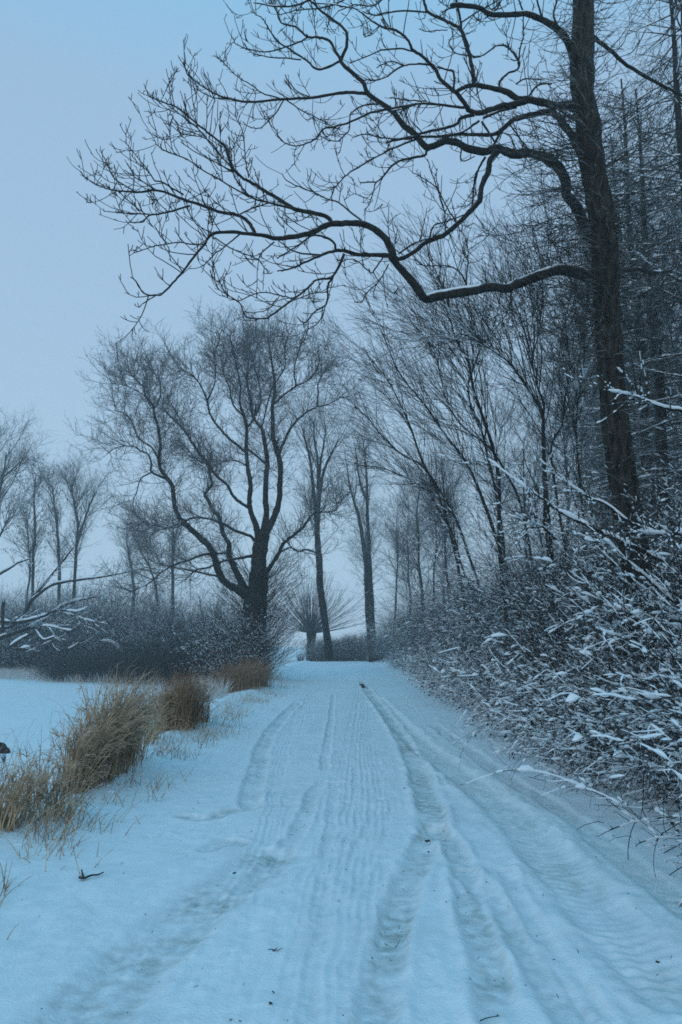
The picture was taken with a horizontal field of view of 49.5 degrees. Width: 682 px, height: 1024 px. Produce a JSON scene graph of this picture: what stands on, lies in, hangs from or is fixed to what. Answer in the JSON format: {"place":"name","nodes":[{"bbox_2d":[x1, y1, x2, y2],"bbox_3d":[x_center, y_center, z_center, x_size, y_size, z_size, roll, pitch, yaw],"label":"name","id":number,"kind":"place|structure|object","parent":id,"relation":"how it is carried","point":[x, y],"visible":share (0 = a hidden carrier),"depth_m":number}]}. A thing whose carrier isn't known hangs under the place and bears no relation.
{"place":"outdoors","nodes":[
{"label":"outdoors","id":0,"kind":"place"},
{"bbox_2d":[0,660,681,1023],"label":"snowy road","id":1,"kind":"structure","parent":0,"point":[95,950],"depth_m":4.92},
{"bbox_2d":[0,646,681,818],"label":"snow field","id":2,"kind":"structure","parent":0,"point":[24,705],"depth_m":19.27},
{"bbox_2d":[0,405,61,538],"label":"field edge tree","id":3,"kind":"object","parent":2,"relation":"on","point":[9,462],"visible":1,"depth_m":47.80},
{"bbox_2d":[0,439,67,610],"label":"field edge tree","id":4,"kind":"object","parent":2,"relation":"on","point":[34,541],"visible":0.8,"depth_m":58.78},
{"bbox_2d":[0,584,92,671],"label":"hedge bush","id":5,"kind":"object","parent":2,"relation":"on","point":[17,646],"visible":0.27,"depth_m":41.44},
{"bbox_2d":[20,617,96,667],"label":"hedge bush","id":6,"kind":"object","parent":2,"relation":"on","point":[53,647],"visible":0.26,"depth_m":40.25},
{"bbox_2d":[0,571,119,669],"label":"hedge bush","id":7,"kind":"object","parent":2,"relation":"on","point":[38,645],"visible":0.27,"depth_m":41.13},
{"bbox_2d":[0,725,120,834],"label":"reed clump","id":8,"kind":"object","parent":2,"relation":"on","point":[16,807],"visible":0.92,"depth_m":6.26},
{"bbox_2d":[29,453,97,614],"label":"field edge tree","id":9,"kind":"object","parent":2,"relation":"on","point":[55,515],"visible":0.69,"depth_m":60.31},
{"bbox_2d":[30,640,105,681],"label":"hedge bush","id":10,"kind":"object","parent":2,"relation":"on","point":[58,672],"visible":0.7,"depth_m":33.79},
{"bbox_2d":[0,537,151,661],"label":"fallen tree","id":11,"kind":"object","parent":2,"relation":"on","point":[20,619],"visible":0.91,"depth_m":38.40},
{"bbox_2d":[37,445,124,604],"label":"field edge tree","id":12,"kind":"object","parent":2,"relation":"on","point":[78,533],"visible":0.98,"depth_m":57.75},
{"bbox_2d":[0,569,163,662],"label":"hedge bush","id":13,"kind":"object","parent":2,"relation":"on","point":[63,615],"visible":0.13,"depth_m":42.49},
{"bbox_2d":[0,568,183,661],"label":"hedge bush","id":14,"kind":"object","parent":2,"relation":"on","point":[35,609],"visible":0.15,"depth_m":42.39},
{"bbox_2d":[32,659,181,794],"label":"reed clump","id":15,"kind":"object","parent":2,"relation":"on","point":[101,748],"visible":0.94,"depth_m":8.08},
{"bbox_2d":[27,570,188,665],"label":"hedge bush","id":16,"kind":"object","parent":2,"relation":"on","point":[111,606],"visible":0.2,"depth_m":39.83},
{"bbox_2d":[77,630,167,683],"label":"hedge bush","id":17,"kind":"object","parent":2,"relation":"on","point":[119,671],"visible":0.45,"depth_m":32.13},
{"bbox_2d":[97,640,171,683],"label":"hedge bush","id":18,"kind":"object","parent":2,"relation":"on","point":[130,667],"visible":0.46,"depth_m":31.51},
{"bbox_2d":[79,594,195,663],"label":"hedge bush","id":19,"kind":"object","parent":2,"relation":"on","point":[96,630],"visible":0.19,"depth_m":37.83},
{"bbox_2d":[0,665,294,688],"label":"frosted grass","id":20,"kind":"structure","parent":2,"relation":"on","point":[5,673],"depth_m":34.09},
{"bbox_2d":[115,485,194,618],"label":"field edge tree","id":21,"kind":"object","parent":2,"relation":"on","point":[172,585],"visible":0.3,"depth_m":66.25},
{"bbox_2d":[0,678,309,939],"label":"verge grass","id":22,"kind":"structure","parent":2,"relation":"on","point":[64,831],"depth_m":6.67},
{"bbox_2d":[102,623,215,684],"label":"hedge bush","id":23,"kind":"object","parent":2,"relation":"on","point":[160,662],"visible":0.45,"depth_m":30.67},
{"bbox_2d":[115,630,206,682],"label":"hedge bush","id":24,"kind":"object","parent":2,"relation":"on","point":[182,662],"visible":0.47,"depth_m":30.66},
{"bbox_2d":[86,592,238,661],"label":"hedge bush","id":25,"kind":"object","parent":2,"relation":"on","point":[150,625],"visible":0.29,"depth_m":37.52},
{"bbox_2d":[139,681,197,745],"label":"grass clump","id":26,"kind":"object","parent":2,"relation":"on","point":[155,731],"visible":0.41,"depth_m":11.19},
{"bbox_2d":[122,598,232,664],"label":"hedge bush","id":27,"kind":"object","parent":2,"relation":"on","point":[171,632],"visible":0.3,"depth_m":35.24},
{"bbox_2d":[129,662,230,733],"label":"reed clump","id":28,"kind":"object","parent":2,"relation":"on","point":[193,708],"visible":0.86,"depth_m":12.85},
{"bbox_2d":[131,675,236,711],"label":"frosted grass","id":29,"kind":"structure","parent":2,"relation":"on","point":[220,693],"depth_m":21.08},
{"bbox_2d":[111,569,284,658],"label":"hedge bush","id":30,"kind":"object","parent":2,"relation":"on","point":[173,631],"visible":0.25,"depth_m":35.41},
{"bbox_2d":[129,617,268,684],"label":"hedge bush","id":31,"kind":"object","parent":2,"relation":"on","point":[186,656],"visible":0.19,"depth_m":30.04},
{"bbox_2d":[63,287,380,670],"bbox_3d":[-4.681,-1.420,31.854,13.848,17.712,8.808,0,-10,0],"label":"spreading tree","id":32,"kind":"object","parent":2,"relation":"on","point":[255,590],"visible":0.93,"depth_m":31.22},
{"bbox_2d":[161,611,283,681],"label":"dark bush","id":33,"kind":"object","parent":2,"relation":"on","point":[201,654],"visible":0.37,"depth_m":29.41},
{"bbox_2d":[167,599,307,685],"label":"dark bush","id":34,"kind":"object","parent":2,"relation":"on","point":[250,639],"visible":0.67,"depth_m":28.76},
{"bbox_2d":[199,653,282,693],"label":"grass clump","id":35,"kind":"object","parent":2,"relation":"on","point":[245,678],"visible":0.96,"depth_m":23.76},
{"bbox_2d":[199,632,285,677],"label":"dark bush","id":36,"kind":"object","parent":2,"relation":"on","point":[220,661],"visible":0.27,"depth_m":28.54},
{"bbox_2d":[28,571,485,629],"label":"wood","id":37,"kind":"object","parent":2,"relation":"on","point":[65,596],"visible":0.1,"depth_m":142.89},
{"bbox_2d":[252,376,372,658],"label":"slender tree","id":38,"kind":"object","parent":2,"relation":"on","point":[328,651],"visible":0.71,"depth_m":52.49},
{"bbox_2d":[297,633,335,660],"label":"dark bush","id":39,"kind":"object","parent":2,"relation":"on","point":[308,650],"visible":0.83,"depth_m":61.10},
{"bbox_2d":[270,562,384,660],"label":"pollard willow","id":40,"kind":"object","parent":2,"relation":"on","point":[308,629],"visible":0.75,"depth_m":63.79},
{"bbox_2d":[327,401,400,661],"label":"twin stem tree","id":41,"kind":"object","parent":2,"relation":"on","point":[368,575],"visible":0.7,"depth_m":61.32},
{"bbox_2d":[338,496,393,591],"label":"forest tree","id":42,"kind":"object","parent":2,"relation":"on","point":[357,539],"visible":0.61,"depth_m":82.75},
{"bbox_2d":[68,0,681,663],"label":"overhanging tree","id":43,"kind":"object","parent":2,"relation":"on","point":[598,234],"visible":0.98,"depth_m":10.36},
{"bbox_2d":[561,345,681,424],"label":"branch","id":44,"kind":"object","parent":43,"relation":"attached to","point":[654,403],"visible":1,"depth_m":8.81},
{"bbox_2d":[290,296,468,634],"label":"leaning sapling","id":45,"kind":"object","parent":2,"relation":"on","point":[415,444],"visible":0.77,"depth_m":23.75},
{"bbox_2d":[279,405,481,619],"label":"leaning sapling","id":46,"kind":"object","parent":2,"relation":"on","point":[407,476],"visible":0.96,"depth_m":21.55},
{"bbox_2d":[291,345,484,606],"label":"leaning sapling","id":47,"kind":"object","parent":2,"relation":"on","point":[375,431],"visible":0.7,"depth_m":25.70},
{"bbox_2d":[362,468,423,627],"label":"forest tree","id":48,"kind":"object","parent":2,"relation":"on","point":[396,536],"visible":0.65,"depth_m":66.15},
{"bbox_2d":[288,260,515,627],"bbox_3d":[1.613,-0.991,18.237,5.945,11.230,3.892,0,-10,0],"label":"leaning sapling","id":49,"kind":"object","parent":2,"relation":"on","point":[427,407],"visible":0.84,"depth_m":18.77},
{"bbox_2d":[349,583,459,663],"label":"thicket shrub","id":50,"kind":"object","parent":2,"relation":"on","point":[401,619],"visible":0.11,"depth_m":36.32},
{"bbox_2d":[351,417,465,609],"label":"forest tree","id":51,"kind":"object","parent":2,"relation":"on","point":[417,530],"visible":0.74,"depth_m":47.58},
{"bbox_2d":[359,576,462,663],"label":"thicket shrub","id":52,"kind":"object","parent":2,"relation":"on","point":[410,621],"visible":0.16,"depth_m":33.82},
{"bbox_2d":[362,465,467,608],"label":"forest tree","id":53,"kind":"object","parent":2,"relation":"on","point":[408,563],"visible":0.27,"depth_m":70.64},
{"bbox_2d":[363,566,490,671],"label":"thicket shrub","id":54,"kind":"object","parent":2,"relation":"on","point":[418,617],"visible":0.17,"depth_m":29.41},
{"bbox_2d":[367,551,490,670],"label":"thicket shrub","id":55,"kind":"object","parent":2,"relation":"on","point":[424,613],"visible":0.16,"depth_m":27.15},
{"bbox_2d":[324,235,534,578],"bbox_3d":[2.515,-1.393,20.492,6.208,12.798,4.328,0,-10,0],"label":"leaning sapling","id":56,"kind":"object","parent":2,"relation":"on","point":[500,462],"visible":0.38,"depth_m":20.85},
{"bbox_2d":[390,445,476,599],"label":"forest tree","id":57,"kind":"object","parent":2,"relation":"on","point":[435,532],"visible":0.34,"depth_m":58.19},
{"bbox_2d":[404,636,465,696],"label":"bramble bush","id":58,"kind":"object","parent":2,"relation":"on","point":[426,681],"visible":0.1,"depth_m":21.64},
{"bbox_2d":[409,454,477,570],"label":"forest tree","id":59,"kind":"object","parent":2,"relation":"on","point":[449,516],"visible":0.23,"depth_m":60.88},
{"bbox_2d":[344,172,546,669],"bbox_3d":[1.756,-1.225,13.919,3.581,10.187,4.036,0,-10,0],"label":"leaning sapling","id":60,"kind":"object","parent":2,"relation":"on","point":[474,394],"visible":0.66,"depth_m":14.62},
{"bbox_2d":[411,424,485,600],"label":"forest tree","id":61,"kind":"object","parent":2,"relation":"on","point":[445,537],"visible":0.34,"depth_m":53.08},
{"bbox_2d":[415,633,490,705],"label":"bramble bush","id":62,"kind":"object","parent":2,"relation":"on","point":[447,679],"visible":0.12,"depth_m":18.56},
{"bbox_2d":[331,195,580,664],"bbox_3d":[2.069,-0.928,11.616,4.514,8.797,3.677,0,-10,0],"label":"leaning sapling","id":63,"kind":"object","parent":2,"relation":"on","point":[487,346],"visible":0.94,"depth_m":12.48},
{"bbox_2d":[364,546,556,692],"bbox_3d":[4.184,2.844,18.977,7.281,4.425,6.772,-1,-10,7],"label":"thicket shrub","id":64,"kind":"object","parent":2,"relation":"on","point":[439,631],"visible":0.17,"depth_m":19.40},
{"bbox_2d":[431,649,492,709],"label":"bramble bush","id":65,"kind":"object","parent":2,"relation":"on","point":[458,695],"visible":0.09,"depth_m":17.33},
{"bbox_2d":[356,175,568,627],"bbox_3d":[3.174,-1.873,16.129,6.015,12.230,4.239,0,-10,0],"label":"leaning sapling","id":66,"kind":"object","parent":2,"relation":"on","point":[474,418],"visible":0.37,"depth_m":16.73},
{"bbox_2d":[441,648,527,722],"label":"bramble bush","id":67,"kind":"object","parent":2,"relation":"on","point":[467,692],"visible":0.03,"depth_m":15.94},
{"bbox_2d":[383,527,588,678],"bbox_3d":[5.069,2.718,20.233,8.225,5.266,9.101,1,-10,-7],"label":"thicket shrub","id":68,"kind":"object","parent":2,"relation":"on","point":[452,599],"visible":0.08,"depth_m":21.07},
{"bbox_2d":[425,358,547,550],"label":"forest tree","id":69,"kind":"object","parent":2,"relation":"on","point":[483,472],"visible":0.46,"depth_m":44.28},
{"bbox_2d":[401,132,587,635],"bbox_3d":[2.905,-1.466,13.319,3.731,10.446,3.700,0,-10,0],"label":"leaning sapling","id":70,"kind":"object","parent":2,"relation":"on","point":[529,351],"visible":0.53,"depth_m":13.62},
{"bbox_2d":[383,512,615,733],"bbox_3d":[3.759,1.959,13.813,5.875,4.304,6.196,-4,-11,19],"label":"thicket shrub","id":71,"kind":"object","parent":2,"relation":"on","point":[493,632],"visible":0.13,"depth_m":13.91},
{"bbox_2d":[420,543,579,712],"bbox_3d":[4.844,2.992,16.465,6.214,4.501,5.621,-1,-10,5],"label":"thicket shrub","id":72,"kind":"object","parent":2,"relation":"on","point":[472,678],"visible":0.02,"depth_m":15.28},
{"bbox_2d":[326,424,681,735],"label":"thicket shrub","id":73,"kind":"object","parent":2,"relation":"on","point":[509,602],"visible":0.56,"depth_m":11.18},
{"bbox_2d":[493,476,557,545],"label":"bowed stem","id":74,"kind":"object","parent":73,"relation":"attached to","point":[550,532],"visible":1,"depth_m":8.06},
{"bbox_2d":[460,646,573,742],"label":"bramble bush","id":75,"kind":"object","parent":2,"relation":"on","point":[490,722],"visible":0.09,"depth_m":12.22},
{"bbox_2d":[464,380,570,588],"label":"forest tree","id":76,"kind":"object","parent":2,"relation":"on","point":[524,503],"visible":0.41,"depth_m":33.66},
{"bbox_2d":[375,467,673,664],"bbox_3d":[5.382,1.611,15.815,8.371,6.021,8.467,3,-10,-18],"label":"thicket shrub","id":77,"kind":"object","parent":2,"relation":"on","point":[498,567],"visible":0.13,"depth_m":16.49},
{"bbox_2d":[490,385,565,555],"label":"forest tree","id":78,"kind":"object","parent":2,"relation":"on","point":[530,460],"visible":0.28,"depth_m":50.63},
{"bbox_2d":[482,634,596,760],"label":"bramble bush","id":79,"kind":"object","parent":2,"relation":"on","point":[502,717],"visible":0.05,"depth_m":10.99},
{"bbox_2d":[399,461,681,666],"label":"thicket shrub","id":80,"kind":"object","parent":2,"relation":"on","point":[526,608],"visible":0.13,"depth_m":14.57},
{"bbox_2d":[450,144,633,576],"bbox_3d":[4.133,-1.798,14.867,4.115,11.640,3.384,0,-10,0],"label":"leaning sapling","id":81,"kind":"object","parent":2,"relation":"on","point":[561,426],"visible":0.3,"depth_m":15.40},
{"bbox_2d":[483,306,600,561],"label":"forest tree","id":82,"kind":"object","parent":2,"relation":"on","point":[553,412],"visible":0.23,"depth_m":38.92},
{"bbox_2d":[434,462,650,639],"bbox_3d":[6.831,1.649,17.640,8.996,6.759,8.423,3,-10,-15],"label":"thicket shrub","id":83,"kind":"object","parent":2,"relation":"on","point":[529,542],"visible":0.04,"depth_m":18.67},
{"bbox_2d":[406,473,681,811],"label":"undergrowth","id":84,"kind":"object","parent":2,"relation":"on","point":[637,657],"visible":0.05,"depth_m":7.97},
{"bbox_2d":[406,505,681,811],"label":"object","id":85,"kind":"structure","parent":84,"relation":"on","point":[634,709],"depth_m":7.84},
{"bbox_2d":[566,500,680,608],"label":"bowed stem","id":86,"kind":"object","parent":84,"relation":"on","point":[622,554],"visible":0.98,"depth_m":7.70},
{"bbox_2d":[588,488,681,564],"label":"bowed stem","id":87,"kind":"object","parent":84,"relation":"attached to","point":[671,533],"visible":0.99,"depth_m":7.91},
{"bbox_2d":[498,698,590,760],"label":"bramble bush","id":88,"kind":"object","parent":2,"relation":"on","point":[525,740],"visible":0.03,"depth_m":9.97},
{"bbox_2d":[471,559,625,734],"bbox_3d":[4.209,2.445,11.617,4.336,3.357,3.924,1,-10,-3],"label":"thicket shrub","id":89,"kind":"object","parent":2,"relation":"on","point":[546,662],"visible":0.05,"depth_m":11.29},
{"bbox_2d":[429,468,681,796],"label":"thicket shrub","id":90,"kind":"object","parent":2,"relation":"on","point":[529,688],"visible":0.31,"depth_m":8.62},
{"bbox_2d":[438,492,681,859],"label":"thicket shrub","id":91,"kind":"object","parent":2,"relation":"on","point":[572,697],"visible":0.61,"depth_m":6.00},
{"bbox_2d":[455,466,681,632],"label":"thicket shrub","id":92,"kind":"object","parent":2,"relation":"on","point":[570,554],"visible":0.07,"depth_m":14.64},
{"bbox_2d":[514,707,625,772],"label":"bramble bush","id":93,"kind":"object","parent":2,"relation":"on","point":[560,755],"visible":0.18,"depth_m":9.15},
{"bbox_2d":[462,401,681,641],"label":"thicket shrub","id":94,"kind":"object","parent":2,"relation":"on","point":[603,540],"visible":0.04,"depth_m":12.82},
{"bbox_2d":[495,161,661,566],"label":"leaning sapling","id":95,"kind":"object","parent":2,"relation":"on","point":[575,422],"visible":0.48,"depth_m":14.58},
{"bbox_2d":[482,549,681,822],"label":"thicket shrub","id":96,"kind":"object","parent":2,"relation":"on","point":[580,720],"visible":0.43,"depth_m":7.17},
{"bbox_2d":[485,490,681,663],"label":"thicket shrub","id":97,"kind":"object","parent":2,"relation":"on","point":[594,604],"visible":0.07,"depth_m":11.48},
{"bbox_2d":[486,538,681,766],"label":"thicket shrub","id":98,"kind":"object","parent":2,"relation":"on","point":[565,652],"visible":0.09,"depth_m":10.02},
{"bbox_2d":[489,480,681,821],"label":"thicket shrub","id":99,"kind":"object","parent":2,"relation":"on","point":[589,636],"visible":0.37,"depth_m":8.70},
{"bbox_2d":[489,447,681,630],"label":"thicket shrub","id":100,"kind":"object","parent":2,"relation":"on","point":[618,543],"visible":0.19,"depth_m":10.98},
{"bbox_2d":[491,129,681,586],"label":"larch","id":101,"kind":"object","parent":2,"relation":"on","point":[596,403],"visible":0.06,"depth_m":25.00},
{"bbox_2d":[533,365,639,561],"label":"forest tree","id":102,"kind":"object","parent":2,"relation":"on","point":[595,464],"visible":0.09,"depth_m":26.49},
{"bbox_2d":[493,524,681,808],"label":"thicket shrub","id":103,"kind":"object","parent":2,"relation":"on","point":[590,699],"visible":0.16,"depth_m":8.34},
{"bbox_2d":[499,146,681,580],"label":"larch","id":104,"kind":"object","parent":2,"relation":"on","point":[572,428],"visible":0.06,"depth_m":23.33},
{"bbox_2d":[517,68,681,588],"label":"larch","id":105,"kind":"object","parent":2,"relation":"on","point":[659,386],"visible":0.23,"depth_m":17.43},
{"bbox_2d":[547,662,653,784],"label":"bramble bush","id":106,"kind":"object","parent":2,"relation":"on","point":[586,762],"visible":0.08,"depth_m":8.52},
{"bbox_2d":[532,285,671,555],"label":"larch","id":107,"kind":"object","parent":2,"relation":"on","point":[565,436],"visible":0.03,"depth_m":31.18},
{"bbox_2d":[523,580,681,906],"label":"thicket shrub","id":108,"kind":"object","parent":2,"relation":"on","point":[576,737],"visible":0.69,"depth_m":5.22},
{"bbox_2d":[525,0,681,632],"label":"larch","id":109,"kind":"object","parent":2,"relation":"on","point":[677,102],"visible":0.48,"depth_m":16.07},
{"bbox_2d":[528,64,681,583],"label":"larch","id":110,"kind":"object","parent":2,"relation":"on","point":[634,234],"visible":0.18,"depth_m":19.66},
{"bbox_2d":[546,0,681,585],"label":"larch","id":111,"kind":"object","parent":2,"relation":"on","point":[675,191],"visible":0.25,"depth_m":17.44},
{"bbox_2d":[568,664,678,801],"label":"bramble bush","id":112,"kind":"object","parent":2,"relation":"on","point":[616,782],"visible":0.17,"depth_m":7.71},
{"bbox_2d":[578,64,681,520],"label":"larch","id":113,"kind":"object","parent":2,"relation":"on","point":[652,277],"visible":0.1,"depth_m":21.65},
{"bbox_2d":[583,119,681,479],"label":"forest tree","id":114,"kind":"object","parent":2,"relation":"on","point":[660,330],"visible":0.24,"depth_m":17.26},
{"bbox_2d":[596,742,681,806],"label":"bramble bush","id":115,"kind":"object","parent":2,"relation":"on","point":[652,790],"visible":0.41,"depth_m":7.29},
{"bbox_2d":[610,628,681,790],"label":"bramble bush","id":116,"kind":"object","parent":2,"relation":"on","point":[645,723],"visible":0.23,"depth_m":6.70},
{"bbox_2d":[638,674,681,818],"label":"bramble bush","id":117,"kind":"object","parent":2,"relation":"on","point":[659,802],"visible":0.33,"depth_m":6.76},
{"bbox_2d":[0,0,681,646],"label":"sky","id":118,"kind":"structure","parent":0,"point":[70,69]},
{"bbox_2d":[437,428,665,562],"bbox_3d":[2.454,-0.244,8.372,2.656,1.576,0.954,0,-10,0],"label":"bowed stem","id":119,"kind":"object","parent":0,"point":[571,516],"visible":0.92,"depth_m":8.43},
{"bbox_2d":[505,433,664,536],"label":"bowed stem","id":120,"kind":"object","parent":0,"point":[603,502],"visible":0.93,"depth_m":8.93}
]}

